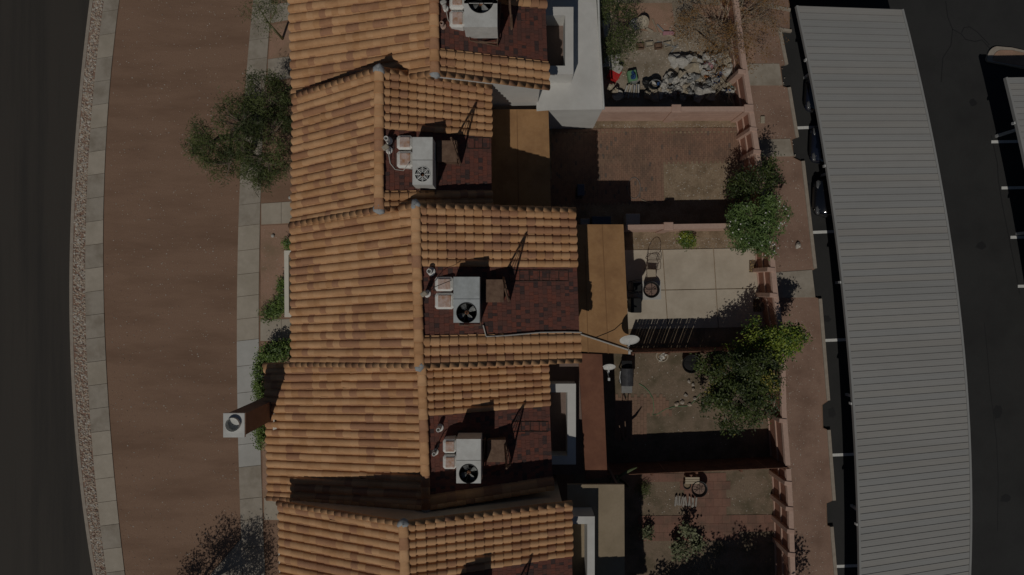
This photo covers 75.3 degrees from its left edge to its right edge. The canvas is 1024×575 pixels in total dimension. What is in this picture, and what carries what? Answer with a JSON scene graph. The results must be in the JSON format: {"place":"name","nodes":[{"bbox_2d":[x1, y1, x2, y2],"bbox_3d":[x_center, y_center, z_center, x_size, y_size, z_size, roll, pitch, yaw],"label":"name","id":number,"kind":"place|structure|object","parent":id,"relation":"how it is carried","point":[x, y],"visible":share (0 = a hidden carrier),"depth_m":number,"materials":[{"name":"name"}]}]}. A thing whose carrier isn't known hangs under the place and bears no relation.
{"place":"outdoors","nodes":[
{"label":"outdoors","id":0,"kind":"place"},
{"bbox_2d":[0,0,92,574],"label":"street","id":1,"kind":"structure","parent":0,"point":[42,528],"depth_m":31.63,"materials":[{"name":"asphalt"}]},
{"bbox_2d":[85,0,124,574],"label":"pavement","id":2,"kind":"structure","parent":0,"point":[99,411],"depth_m":31.46,"materials":[{"name":"concrete"}]},
{"bbox_2d":[104,0,830,574],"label":"terrain","id":3,"kind":"structure","parent":0,"point":[194,456],"depth_m":31.50,"materials":[{"name":"soil"}]},
{"bbox_2d":[69,0,95,574],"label":"street kerb","id":4,"kind":"structure","parent":3,"relation":"on","point":[71,286],"depth_m":31.48,"materials":[{"name":"concrete"}]},
{"bbox_2d":[73,0,106,574],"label":"rock bed","id":5,"kind":"object","parent":3,"relation":"on","point":[77,288],"visible":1,"depth_m":31.50,"materials":[{"name":"stone"}]},
{"bbox_2d":[106,0,283,574],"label":"gravel","id":6,"kind":"structure","parent":3,"relation":"on","point":[173,287],"depth_m":31.49,"materials":[{"name":"gravel"}]},
{"bbox_2d":[211,0,291,574],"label":"front walk","id":7,"kind":"structure","parent":3,"relation":"on","point":[246,555],"depth_m":31.47,"materials":[{"name":"concrete"}]},
{"bbox_2d":[261,342,289,497],"bbox_3d":[-10.422,6.281,31.519,2.956,0.050,7.389,0,90,0],"label":"front bed","id":8,"kind":"object","parent":3,"relation":"on","point":[265,490],"visible":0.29,"depth_m":31.49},
{"bbox_2d":[250,359,266,450],"bbox_3d":[-11.690,5.470,30.901,1.009,1.243,4.474,0,90,0],"label":"front hedge","id":9,"kind":"object","parent":8,"relation":"on","point":[258,391],"visible":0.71,"depth_m":30.67,"materials":[{"name":"green plant"}]},
{"bbox_2d":[252,337,291,371],"bbox_3d":[-10.998,3.048,30.802,2.526,1.434,1.567,-25,90,0],"label":"front shrub","id":10,"kind":"object","parent":8,"relation":"on","point":[280,349],"visible":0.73,"depth_m":30.52,"materials":[{"name":"green plant"}]},
{"bbox_2d":[261,225,290,318],"bbox_3d":[-10.432,-0.778,31.519,2.975,0.050,4.550,0,90,0],"label":"front bed","id":11,"kind":"object","parent":3,"relation":"on","point":[274,268],"visible":0.29,"depth_m":31.49,"materials":[{"name":"gravel"}]},
{"bbox_2d":[256,290,284,324],"bbox_3d":[-11.123,1.030,31.032,2.106,0.978,1.218,-34,90,0],"label":"front shrub","id":12,"kind":"object","parent":11,"relation":"on","point":[274,309],"visible":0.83,"depth_m":30.97,"materials":[{"name":"green plant"}]},
{"bbox_2d":[275,275,283,295],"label":"front shrub","id":13,"kind":"object","parent":11,"relation":"on","point":[279,286],"visible":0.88,"depth_m":31.03,"materials":[{"name":"green plant"}]},
{"bbox_2d":[281,235,290,250],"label":"front shrub","id":14,"kind":"object","parent":11,"relation":"on","point":[286,244],"visible":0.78,"depth_m":31.02,"materials":[{"name":"green plant"}]},
{"bbox_2d":[261,81,292,203],"bbox_3d":[-10.422,-6.922,31.519,2.956,0.050,5.872,0,90,0],"label":"front bed","id":15,"kind":"object","parent":3,"relation":"on","point":[283,193],"visible":0.21,"depth_m":31.49,"materials":[{"name":"gravel"}]},
{"bbox_2d":[180,65,292,196],"bbox_3d":[-11.005,-6.339,29.017,5.799,4.973,4.618,-40,90,0],"label":"mesquite tree","id":16,"kind":"object","parent":15,"relation":"on","point":[247,126],"visible":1,"depth_m":27.91,"materials":[{"name":"green plant"}]},
{"bbox_2d":[269,22,290,58],"bbox_3d":[-10.247,-11.812,31.519,2.820,0.050,1.641,-7,90,0],"label":"front bed","id":17,"kind":"object","parent":3,"relation":"on","point":[279,48],"visible":0.21,"depth_m":31.49,"materials":[{"name":"gravel"}]},
{"bbox_2d":[232,0,287,41],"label":"young tree","id":18,"kind":"object","parent":17,"relation":"on","point":[265,9],"visible":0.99,"depth_m":28.76,"materials":[{"name":"green plant"}]},
{"bbox_2d":[223,352,606,512],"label":"row house","id":19,"kind":"structure","parent":3,"relation":"on","point":[370,437],"depth_m":26.25,"materials":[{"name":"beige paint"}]},
{"bbox_2d":[443,433,485,482],"bbox_3d":[-1.791,6.416,24.993,1.561,1.636,1.778,0,90,0],"label":"rooftop air conditioner","id":20,"kind":"object","parent":19,"relation":"on","point":[462,454],"visible":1,"depth_m":24.29,"materials":[{"name":"white metal"}]},
{"bbox_2d":[487,437,505,461],"bbox_3d":[-0.598,6.273,25.811,0.723,0.670,0.864,0,90,0],"label":"cooler box","id":21,"kind":"object","parent":19,"relation":"on","point":[495,449],"visible":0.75,"depth_m":25.48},
{"bbox_2d":[504,443,510,468],"bbox_3d":[-0.186,6.438,24.901,0.082,2.584,1.160,-12,90,0],"label":"steel frame","id":22,"kind":"object","parent":19,"relation":"on","point":[506,455],"visible":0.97,"depth_m":25.12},
{"bbox_2d":[512,421,547,431],"bbox_3d":[0.727,5.546,26.457,1.522,0.620,0.438,5,90,0],"label":"roof ladder","id":23,"kind":"object","parent":19,"relation":"on","point":[530,426],"visible":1,"depth_m":26.45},
{"bbox_2d":[289,63,550,226],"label":"row house","id":24,"kind":"structure","parent":3,"relation":"on","point":[341,166],"depth_m":24.96,"materials":[{"name":"tile"}]},
{"bbox_2d":[397,136,438,193],"bbox_3d":[-3.407,-4.459,23.988,1.472,1.348,2.012,0,90,0],"label":"rooftop air conditioner","id":25,"kind":"object","parent":24,"relation":"on","point":[420,158],"visible":0.97,"depth_m":23.35,"materials":[{"name":"white metal"}]},
{"bbox_2d":[437,140,457,164],"bbox_3d":[-2.382,-4.989,24.633,0.749,0.776,0.779,0,90,0],"label":"cooler box","id":26,"kind":"object","parent":24,"relation":"on","point":[446,154],"visible":0.95,"depth_m":24.25,"materials":[{"name":"metal"}]},
{"bbox_2d":[287,0,604,128],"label":"row house","id":27,"kind":"structure","parent":3,"relation":"on","point":[549,59],"depth_m":25.52,"materials":[{"name":"tile"}]},
{"bbox_2d":[450,0,501,46],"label":"rooftop air conditioner","id":28,"kind":"object","parent":27,"relation":"on","point":[475,18],"visible":1,"depth_m":23.43,"materials":[{"name":"white metal"}]},
{"bbox_2d":[276,463,624,574],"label":"row house","id":29,"kind":"structure","parent":3,"relation":"on","point":[580,531],"depth_m":24.99,"materials":[{"name":"tile"}]},
{"bbox_2d":[284,199,628,371],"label":"row house","id":30,"kind":"structure","parent":3,"relation":"on","point":[355,287],"depth_m":24.86,"materials":[{"name":"tile"}]},
{"bbox_2d":[434,277,483,325],"bbox_3d":[-1.890,0.508,23.765,1.767,1.181,1.776,0,90,0],"label":"rooftop air conditioner","id":31,"kind":"object","parent":30,"relation":"on","point":[463,300],"visible":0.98,"depth_m":23.20,"materials":[{"name":"white"}]},
{"bbox_2d":[485,279,503,301],"bbox_3d":[-0.629,0.118,24.296,0.666,0.697,0.829,0,90,0],"label":"cooler box","id":32,"kind":"object","parent":30,"relation":"on","point":[494,290],"visible":0.86,"depth_m":23.95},
{"bbox_2d":[483,325,581,336],"bbox_3d":[0.804,1.594,24.888,3.764,1.391,0.440,0,90,0],"label":"conduit","id":33,"kind":"object","parent":30,"relation":"on","point":[532,333],"visible":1,"depth_m":24.87,"materials":[{"name":"white plastic"}]},
{"bbox_2d":[509,270,568,281],"bbox_3d":[1.032,-0.452,25.049,2.279,0.857,0.461,0,90,0],"label":"roof ladder","id":34,"kind":"object","parent":30,"relation":"on","point":[539,280],"visible":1,"depth_m":25.03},
{"bbox_2d":[580,333,631,351],"bbox_3d":[3.848,2.284,28.135,2.615,0.071,0.070,18,90,0],"label":"conduit","id":35,"kind":"object","parent":30,"relation":"on","point":[605,342],"visible":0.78,"depth_m":28.11,"materials":[{"name":"white plastic"}]},
{"bbox_2d":[620,335,639,353],"bbox_3d":[4.776,2.249,27.568,0.726,1.267,0.812,34,90,0],"label":"satellite dish","id":36,"kind":"object","parent":30,"relation":"on","point":[629,340],"visible":1,"depth_m":27.41,"materials":[{"name":"white metal"}]},
{"bbox_2d":[743,0,833,574],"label":"gravel strip","id":37,"kind":"object","parent":3,"relation":"on","point":[812,402],"visible":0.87,"depth_m":31.50,"materials":[{"name":"gravel"}]},
{"bbox_2d":[579,0,828,574],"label":"yard gravel","id":38,"kind":"structure","parent":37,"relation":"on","point":[724,241],"depth_m":31.49,"materials":[{"name":"gravel"}]},
{"bbox_2d":[747,64,781,85],"bbox_3d":[11.822,-10.101,31.510,2.022,0.080,1.031,0,90,0],"label":"gate pad","id":39,"kind":"object","parent":37,"relation":"on","point":[770,74],"visible":0.64,"depth_m":31.47,"materials":[{"name":"concrete"}]},
{"bbox_2d":[758,139,793,156],"bbox_3d":[12.444,-6.631,31.510,1.867,0.080,0.856,0,90,0],"label":"gate pad","id":40,"kind":"object","parent":37,"relation":"on","point":[769,147],"visible":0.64,"depth_m":31.47,"materials":[{"name":"concrete"}]},
{"bbox_2d":[776,270,814,297],"bbox_3d":[13.242,-0.175,31.510,2.294,0.080,1.322,0,90,0],"label":"gate pad","id":41,"kind":"object","parent":37,"relation":"on","point":[793,284],"visible":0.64,"depth_m":31.47,"materials":[{"name":"concrete"}]},
{"bbox_2d":[633,480,653,498],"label":"yard grass","id":42,"kind":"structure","parent":0,"point":[641,490],"depth_m":31.25,"materials":[{"name":"green plant"}]},
{"bbox_2d":[549,121,748,225],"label":"yard ground","id":43,"kind":"structure","parent":0,"point":[696,210],"depth_m":31.49,"materials":[{"name":"soil"}]},
{"bbox_2d":[590,216,610,223],"bbox_3d":[4.122,-3.014,31.052,0.890,0.855,0.540,0,90,0],"label":"storage box","id":44,"kind":"object","parent":43,"relation":"on","point":[600,219],"visible":0.56,"depth_m":30.62,"materials":[{"name":"plastic"}]},
{"bbox_2d":[624,214,639,225],"bbox_3d":[5.600,-3.150,31.102,0.660,0.755,0.540,0,90,0],"label":"storage box","id":45,"kind":"object","parent":43,"relation":"on","point":[631,219],"visible":0.83,"depth_m":30.73,"materials":[{"name":"blue plastic"}]},
{"bbox_2d":[553,128,736,131],"bbox_3d":[6.483,-7.475,31.472,9.079,0.055,0.157,0,90,0],"label":"brick edging","id":46,"kind":"object","parent":43,"relation":"on","point":[640,129],"visible":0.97,"depth_m":31.45,"materials":[{"name":"brick"}]},
{"bbox_2d":[550,131,740,205],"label":"brick paving","id":47,"kind":"structure","parent":43,"relation":"on","point":[698,144],"depth_m":31.47,"materials":[{"name":"brick"}]},
{"bbox_2d":[576,184,584,197],"bbox_3d":[3.169,-4.492,31.003,0.340,0.955,0.540,0,90,0],"label":"storage box","id":48,"kind":"object","parent":47,"relation":"on","point":[580,190],"visible":1,"depth_m":30.52,"materials":[{"name":"plastic"}]},
{"bbox_2d":[594,156,741,203],"bbox_3d":[7.557,-5.113,31.478,7.365,0.045,2.277,0,90,0],"label":"brick border","id":49,"kind":"object","parent":43,"relation":"on","point":[660,175],"visible":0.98,"depth_m":31.46,"materials":[{"name":"brick"}]},
{"bbox_2d":[597,104,753,121],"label":"garden wall","id":50,"kind":"structure","parent":43,"relation":"on","point":[674,112],"depth_m":30.13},
{"bbox_2d":[735,112,765,222],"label":"wall","id":51,"kind":"structure","parent":43,"relation":"on","point":[747,139],"depth_m":30.31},
{"bbox_2d":[723,152,786,204],"bbox_3d":[10.855,-4.683,30.140,2.811,2.733,1.963,-30,90,0],"label":"tall shrub","id":52,"kind":"object","parent":43,"relation":"on","point":[751,179],"visible":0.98,"depth_m":29.39,"materials":[{"name":"green plant"}]},
{"bbox_2d":[597,0,747,106],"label":"yard ground","id":53,"kind":"structure","parent":0,"point":[652,60],"depth_m":31.49,"materials":[{"name":"soil"}]},
{"bbox_2d":[601,20,609,38],"bbox_3d":[4.433,-12.192,31.320,0.400,0.320,0.800,0,90,0],"label":"ironing board","id":54,"kind":"object","parent":53,"relation":"on","point":[606,26],"visible":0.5,"depth_m":31.19,"materials":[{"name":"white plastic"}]},
{"bbox_2d":[602,54,619,67],"bbox_3d":[4.633,-10.597,31.185,0.850,0.610,0.600,0,90,0],"label":"folding table","id":55,"kind":"object","parent":53,"relation":"on","point":[608,62],"visible":0.54,"depth_m":30.95,"materials":[{"name":"white plastic"}]},
{"bbox_2d":[606,70,621,82],"bbox_3d":[4.809,-10.007,31.261,0.532,0.438,0.467,29,90,0],"label":"plastic box","id":56,"kind":"object","parent":53,"relation":"on","point":[613,76],"visible":0.9,"depth_m":31.04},
{"bbox_2d":[596,0,644,70],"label":"green tree","id":57,"kind":"object","parent":53,"relation":"on","point":[614,12],"visible":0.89,"depth_m":29.42,"materials":[{"name":"green plant"}]},
{"bbox_2d":[605,3,675,32],"bbox_3d":[6.076,-12.765,31.513,3.403,0.050,1.497,0,90,0],"label":"red bed","id":58,"kind":"object","parent":53,"relation":"on","point":[659,14],"visible":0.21,"depth_m":31.49,"materials":[{"name":"gravel"}]},
{"bbox_2d":[637,15,648,28],"bbox_3d":[6.141,-12.460,31.155,0.557,0.321,0.542,0,90,0],"label":"basin","id":59,"kind":"object","parent":58,"relation":"on","point":[644,20],"visible":0.94,"depth_m":31.18,"materials":[{"name":"beige plastic"}]},
{"bbox_2d":[647,84,658,101],"bbox_3d":[6.713,-9.180,31.284,0.768,0.397,0.785,26,90,0],"label":"white bundle","id":60,"kind":"object","parent":53,"relation":"on","point":[654,93],"visible":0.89,"depth_m":31.24,"materials":[{"name":"beige plastic"}]},
{"bbox_2d":[668,54,680,68],"bbox_3d":[7.685,-10.754,31.249,0.628,0.463,0.667,-40,90,0],"label":"white bundle","id":61,"kind":"object","parent":53,"relation":"on","point":[673,61],"visible":0.9,"depth_m":31.19,"materials":[{"name":"plastic"}]},
{"bbox_2d":[676,54,693,69],"bbox_3d":[8.058,-10.647,31.063,0.767,0.669,0.621,-42,90,0],"label":"white bundle","id":62,"kind":"object","parent":53,"relation":"on","point":[683,61],"visible":1,"depth_m":30.94,"materials":[{"name":"plastic"}]},
{"bbox_2d":[684,53,699,73],"bbox_3d":[8.448,-10.519,31.160,0.788,0.587,1.009,0,90,0],"label":"white bundle","id":63,"kind":"object","parent":53,"relation":"on","point":[692,66],"visible":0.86,"depth_m":31.04,"materials":[{"name":"beige plastic"}]},
{"bbox_2d":[693,84,711,102],"bbox_3d":[8.931,-9.117,31.062,0.834,0.688,0.944,0,90,0],"label":"white bundle","id":64,"kind":"object","parent":53,"relation":"on","point":[701,93],"visible":0.99,"depth_m":30.94,"materials":[{"name":"plastic"}]},
{"bbox_2d":[693,4,754,62],"bbox_3d":[10.600,-12.512,31.513,2.017,0.050,4.044,-38,90,0],"label":"dirt patch","id":65,"kind":"object","parent":53,"relation":"on","point":[715,11],"visible":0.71,"depth_m":31.49,"materials":[{"name":"soil"}]},
{"bbox_2d":[716,50,731,64],"bbox_3d":[10.091,-10.729,31.151,0.683,0.575,0.957,-33,90,0],"label":"white bundle","id":66,"kind":"object","parent":53,"relation":"on","point":[726,59],"visible":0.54,"depth_m":31.05,"materials":[{"name":"beige plastic"}]},
{"bbox_2d":[669,0,789,90],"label":"dry tree","id":67,"kind":"object","parent":53,"relation":"on","point":[725,31],"visible":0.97,"depth_m":29.93,"materials":[{"name":"brown plant"}]},
{"bbox_2d":[720,0,752,106],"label":"wall","id":68,"kind":"structure","parent":53,"relation":"on","point":[738,79],"depth_m":30.10,"materials":[{"name":"paint"}]},
{"bbox_2d":[573,463,774,574],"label":"yard ground","id":69,"kind":"structure","parent":0,"point":[749,553],"depth_m":31.49,"materials":[{"name":"soil"}]},
{"bbox_2d":[609,467,636,487],"bbox_3d":[5.004,8.377,30.054,0.998,2.945,1.503,29,90,0],"label":"cactus","id":70,"kind":"object","parent":69,"relation":"on","point":[618,477],"visible":0.89,"depth_m":29.22,"materials":[{"name":"green plant"}]},
{"bbox_2d":[669,518,706,561],"bbox_3d":[8.286,11.886,30.914,1.613,1.200,2.099,24,90,0],"label":"pale shrub","id":71,"kind":"object","parent":69,"relation":"on","point":[696,542],"visible":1,"depth_m":30.77,"materials":[{"name":"green plant"}]},
{"bbox_2d":[638,473,773,540],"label":"red paving","id":72,"kind":"structure","parent":69,"relation":"on","point":[712,509],"depth_m":31.47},
{"bbox_2d":[638,521,654,541],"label":"pale shrub","id":73,"kind":"object","parent":72,"relation":"on","point":[648,531],"visible":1,"depth_m":31.01,"materials":[{"name":"green plant"}]},
{"bbox_2d":[684,475,698,483],"bbox_3d":[8.439,9.032,31.258,0.660,0.445,0.310,0,90,0],"label":"garden bench","id":74,"kind":"object","parent":72,"relation":"on","point":[690,480],"visible":1,"depth_m":31.04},
{"bbox_2d":[691,481,707,496],"bbox_3d":[8.769,9.431,31.244,0.764,0.466,0.764,0,90,0],"label":"fire pit","id":75,"kind":"object","parent":72,"relation":"on","point":[700,489],"visible":0.99,"depth_m":31.09,"materials":[{"name":"stone"}]},
{"bbox_2d":[769,468,795,574],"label":"wall","id":76,"kind":"structure","parent":69,"relation":"on","point":[781,497],"depth_m":30.34,"materials":[{"name":"paint"}]},
{"bbox_2d":[581,351,771,461],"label":"yard ground","id":77,"kind":"structure","parent":0,"point":[664,445],"depth_m":31.49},
{"bbox_2d":[619,360,632,399],"bbox_3d":[5.264,4.352,30.920,0.668,1.140,1.960,0,90,0],"label":"grill","id":78,"kind":"object","parent":77,"relation":"on","point":[626,376],"visible":1,"depth_m":30.49,"materials":[{"name":"black metal"}]},
{"bbox_2d":[615,394,671,440],"bbox_3d":[6.239,6.181,31.483,2.692,0.035,2.242,0,90,0],"label":"paver patch","id":79,"kind":"object","parent":77,"relation":"on","point":[634,412],"visible":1,"depth_m":31.47,"materials":[{"name":"brick"}]},
{"bbox_2d":[656,353,667,361],"bbox_3d":[7.039,3.208,31.196,0.583,0.589,0.583,0,90,0],"label":"plant pot","id":80,"kind":"object","parent":77,"relation":"on","point":[661,357],"visible":0.74,"depth_m":31.11,"materials":[{"name":"plastic"}]},
{"bbox_2d":[682,354,699,372],"bbox_3d":[8.400,3.578,31.266,0.887,0.467,0.887,0,90,0],"label":"fire pit","id":81,"kind":"object","parent":77,"relation":"on","point":[687,362],"visible":0.75,"depth_m":31.15,"materials":[{"name":"black metal"}]},
{"bbox_2d":[607,457,788,477],"bbox_3d":[8.277,8.274,30.565,8.168,1.929,0.148,-2,90,0],"label":"fence","id":82,"kind":"object","parent":77,"relation":"on","point":[697,466],"visible":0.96,"depth_m":30.46,"materials":[{"name":"brown wood"}]},
{"bbox_2d":[690,346,789,438],"bbox_3d":[9.992,4.630,29.603,4.290,3.820,4.246,0,90,0],"label":"citrus tree","id":83,"kind":"object","parent":77,"relation":"on","point":[747,381],"visible":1,"depth_m":28.66,"materials":[{"name":"green plant"}]},
{"bbox_2d":[764,354,790,465],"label":"wall","id":84,"kind":"structure","parent":77,"relation":"on","point":[778,439],"depth_m":30.05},
{"bbox_2d":[624,231,762,347],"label":"yard ground","id":85,"kind":"structure","parent":0,"point":[685,337],"depth_m":31.49,"materials":[{"name":"soil"}]},
{"bbox_2d":[674,230,696,251],"bbox_3d":[8.229,-2.206,31.052,0.912,0.918,1.156,-34,90,0],"label":"yellow shrub","id":86,"kind":"object","parent":85,"relation":"on","point":[685,240],"visible":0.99,"depth_m":30.86,"materials":[{"name":"green plant"}]},
{"bbox_2d":[624,222,758,232],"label":"garden wall","id":87,"kind":"structure","parent":85,"relation":"on","point":[664,227],"depth_m":29.70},
{"bbox_2d":[629,346,768,354],"bbox_3d":[8.647,2.898,30.540,6.604,1.979,0.148,-1,90,0],"label":"board fence","id":88,"kind":"object","parent":85,"relation":"on","point":[703,350],"visible":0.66,"depth_m":30.18,"materials":[{"name":"brown wood"}]},
{"bbox_2d":[723,191,794,260],"bbox_3d":[10.880,-2.694,29.899,2.986,3.216,3.074,0,90,0],"label":"oleander bush","id":89,"kind":"object","parent":85,"relation":"on","point":[767,211],"visible":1,"depth_m":29.09,"materials":[{"name":"green plant"}]},
{"bbox_2d":[722,314,812,363],"bbox_3d":[11.172,2.304,29.807,3.627,3.398,2.377,0,90,0],"label":"lime tree","id":90,"kind":"object","parent":85,"relation":"on","point":[786,341],"visible":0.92,"depth_m":28.96,"materials":[{"name":"green plant"}]},
{"bbox_2d":[753,228,782,336],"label":"wall","id":91,"kind":"structure","parent":85,"relation":"on","point":[767,292],"depth_m":30.32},
{"bbox_2d":[625,248,762,328],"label":"patio","id":92,"kind":"structure","parent":0,"point":[708,288],"depth_m":31.45,"materials":[{"name":"concrete"}]},
{"bbox_2d":[628,297,641,312],"bbox_3d":[5.736,0.817,31.050,0.500,0.900,0.700,0,90,0],"label":"storage bin","id":93,"kind":"object","parent":92,"relation":"on","point":[634,304],"visible":0.98,"depth_m":30.60,"materials":[{"name":"black plastic"}]},
{"bbox_2d":[633,281,660,299],"bbox_3d":[6.407,0.136,31.449,1.342,0.022,0.933,0,90,0],"label":"concrete pad","id":94,"kind":"object","parent":92,"relation":"on","point":[643,296],"visible":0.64,"depth_m":31.44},
{"bbox_2d":[627,280,641,294],"bbox_3d":[5.704,-0.014,30.924,0.846,1.058,0.705,-2,90,0],"label":"wire chair","id":95,"kind":"object","parent":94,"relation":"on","point":[637,287],"visible":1,"depth_m":30.97,"materials":[{"name":"black metal"}]},
{"bbox_2d":[643,281,659,297],"bbox_3d":[6.514,0.097,31.212,0.785,0.466,0.785,0,90,0],"label":"round table","id":96,"kind":"object","parent":94,"relation":"on","point":[651,289],"visible":1,"depth_m":31.06,"materials":[{"name":"black metal"}]},
{"bbox_2d":[646,252,660,270],"bbox_3d":[6.577,-1.198,30.924,0.705,1.058,0.846,3,90,0],"label":"wire chair","id":97,"kind":"object","parent":92,"relation":"on","point":[652,265],"visible":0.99,"depth_m":31.02,"materials":[{"name":"brown metal"}]},
{"bbox_2d":[753,299,760,311],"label":"planting square","id":98,"kind":"structure","parent":92,"relation":"on","point":[756,307],"depth_m":31.44,"materials":[{"name":"soil"}]},
{"bbox_2d":[781,0,1023,574],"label":"parking lot","id":99,"kind":"structure","parent":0,"point":[981,166],"depth_m":31.63,"materials":[{"name":"asphalt"}]},
{"bbox_2d":[778,28,787,65],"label":"lot kerb","id":100,"kind":"structure","parent":99,"relation":"on","point":[783,49],"depth_m":31.45,"materials":[{"name":"concrete"}]},
{"bbox_2d":[787,87,798,137],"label":"lot kerb","id":101,"kind":"structure","parent":99,"relation":"on","point":[793,112],"depth_m":31.45,"materials":[{"name":"concrete"}]},
{"bbox_2d":[801,161,816,268],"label":"lot kerb","id":102,"kind":"structure","parent":99,"relation":"on","point":[809,214],"depth_m":31.45,"materials":[{"name":"concrete"}]},
{"bbox_2d":[803,76,815,115],"bbox_3d":[16.063,-8.987,30.877,4.620,1.505,2.267,3,90,0],"label":"parked car","id":103,"kind":"object","parent":99,"relation":"on","point":[808,104],"visible":0.09,"depth_m":30.96,"materials":[{"name":"black paint"}]},
{"bbox_2d":[809,126,824,165],"bbox_3d":[16.298,-6.621,30.877,4.620,1.505,2.267,2,90,0],"label":"parked car","id":104,"kind":"object","parent":99,"relation":"on","point":[815,152],"visible":0.2,"depth_m":30.90,"materials":[{"name":"blue paint"}]},
{"bbox_2d":[818,299,829,400],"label":"lot kerb","id":105,"kind":"structure","parent":99,"relation":"on","point":[824,349],"depth_m":31.45,"materials":[{"name":"concrete"}]},
{"bbox_2d":[827,429,835,500],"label":"lot kerb","id":106,"kind":"structure","parent":99,"relation":"on","point":[831,464],"depth_m":31.45,"materials":[{"name":"concrete"}]},
{"bbox_2d":[830,525,837,574],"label":"lot kerb","id":107,"kind":"structure","parent":99,"relation":"on","point":[833,550],"depth_m":31.45,"materials":[{"name":"concrete"}]},
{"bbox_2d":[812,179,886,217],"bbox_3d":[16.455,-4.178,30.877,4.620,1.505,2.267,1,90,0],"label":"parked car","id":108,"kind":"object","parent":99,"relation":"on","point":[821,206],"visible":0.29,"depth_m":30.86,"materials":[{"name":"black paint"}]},
{"bbox_2d":[795,5,971,574],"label":"carport","id":109,"kind":"object","parent":99,"relation":"on","point":[909,402],"visible":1,"depth_m":29.00,"materials":[{"name":"white metal"}]},
{"bbox_2d":[985,46,1023,68],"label":"island kerb","id":110,"kind":"structure","parent":99,"relation":"on","point":[991,52],"depth_m":31.50,"materials":[{"name":"concrete"}]},
{"bbox_2d":[993,50,1023,65],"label":"island gravel","id":111,"kind":"structure","parent":110,"relation":"on","point":[1011,57],"depth_m":31.47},
{"bbox_2d":[995,77,1023,234],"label":"carport","id":112,"kind":"object","parent":99,"relation":"on","point":[1014,86],"visible":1,"depth_m":29.00,"materials":[{"name":"white metal"}]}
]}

